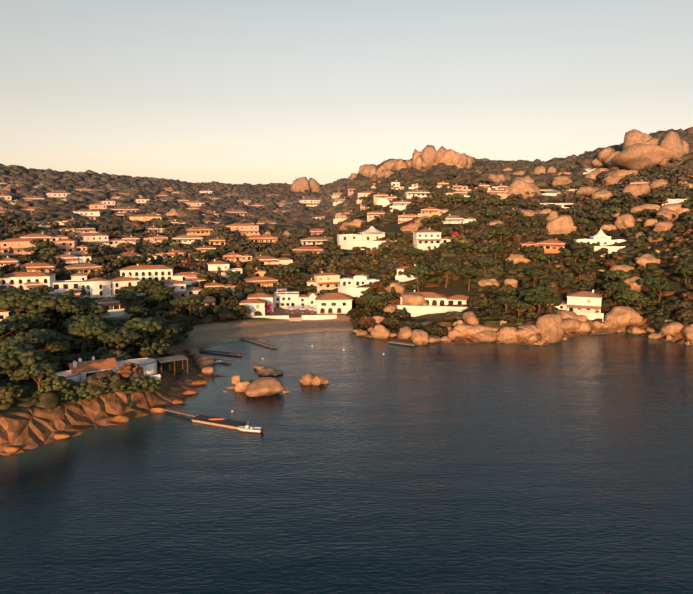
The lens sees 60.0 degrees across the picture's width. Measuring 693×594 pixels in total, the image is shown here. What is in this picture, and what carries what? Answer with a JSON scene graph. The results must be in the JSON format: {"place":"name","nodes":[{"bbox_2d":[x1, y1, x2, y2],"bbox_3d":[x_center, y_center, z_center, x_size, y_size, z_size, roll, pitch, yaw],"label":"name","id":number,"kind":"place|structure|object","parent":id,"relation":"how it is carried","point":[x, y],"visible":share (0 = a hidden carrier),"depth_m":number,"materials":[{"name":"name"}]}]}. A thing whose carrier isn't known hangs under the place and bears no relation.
{"place":"outdoors","nodes":[
{"label":"outdoors","id":0,"kind":"place"},
{"bbox_2d":[0,331,692,593],"bbox_3d":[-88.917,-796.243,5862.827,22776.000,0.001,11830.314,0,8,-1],"label":"water","id":1,"kind":"structure","parent":0,"point":[560,467],"depth_m":107.64,"materials":[{"name":"blue liquid"}]},
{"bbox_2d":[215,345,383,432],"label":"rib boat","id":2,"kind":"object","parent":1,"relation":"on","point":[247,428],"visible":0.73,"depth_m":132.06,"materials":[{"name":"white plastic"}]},
{"bbox_2d":[0,166,692,455],"bbox_3d":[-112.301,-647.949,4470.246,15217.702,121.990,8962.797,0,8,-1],"label":"terrain","id":3,"kind":"structure","parent":0,"point":[23,429],"depth_m":219.93,"materials":[{"name":"brown stone"}]},
{"bbox_2d":[11,184,640,423],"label":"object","id":4,"kind":"object","parent":3,"relation":"on","point":[277,306],"visible":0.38,"depth_m":337.74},
{"bbox_2d":[0,168,686,428],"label":"buildings","id":5,"kind":"structure","parent":3,"relation":"on","point":[106,289],"depth_m":302.31,"materials":[{"name":"white paint"}]},
{"bbox_2d":[209,305,316,419],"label":"umbrellas","id":6,"kind":"object","parent":5,"relation":"on","point":[308,307],"visible":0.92,"depth_m":268.40,"materials":[{"name":"fabric"}]},
{"bbox_2d":[0,172,646,377],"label":"roofs","id":7,"kind":"structure","parent":5,"relation":"on","point":[94,365],"depth_m":326.38,"materials":[{"name":"orange tile"}]},
{"bbox_2d":[0,170,681,318],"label":"windows","id":8,"kind":"structure","parent":5,"relation":"attached to","point":[56,286],"depth_m":356.86,"materials":[{"name":"black glass"}]},
{"bbox_2d":[0,127,692,409],"bbox_3d":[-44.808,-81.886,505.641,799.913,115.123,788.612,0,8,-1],"label":"shrubs","id":9,"kind":"object","parent":3,"relation":"on","point":[295,216],"visible":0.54,"depth_m":461.06,"materials":[{"name":"green plant"}]},
{"bbox_2d":[0,161,692,392],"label":"trunks","id":10,"kind":"object","parent":3,"relation":"on","point":[117,347],"depth_m":270.03,"materials":[{"name":"brown plant"}]},
{"bbox_2d":[0,158,692,407],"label":"foliage","id":11,"kind":"object","parent":10,"relation":"attached to","point":[157,331],"visible":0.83,"depth_m":271.18,"materials":[{"name":"green plant"}]},
{"bbox_2d":[0,129,692,453],"bbox_3d":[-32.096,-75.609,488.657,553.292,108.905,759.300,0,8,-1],"label":"boulders","id":12,"kind":"object","parent":3,"relation":"on","point":[641,150],"visible":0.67,"depth_m":297.44,"materials":[{"name":"stone"}]},
{"bbox_2d":[0,0,692,184],"label":"sky","id":13,"kind":"structure","parent":0,"point":[254,92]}
]}

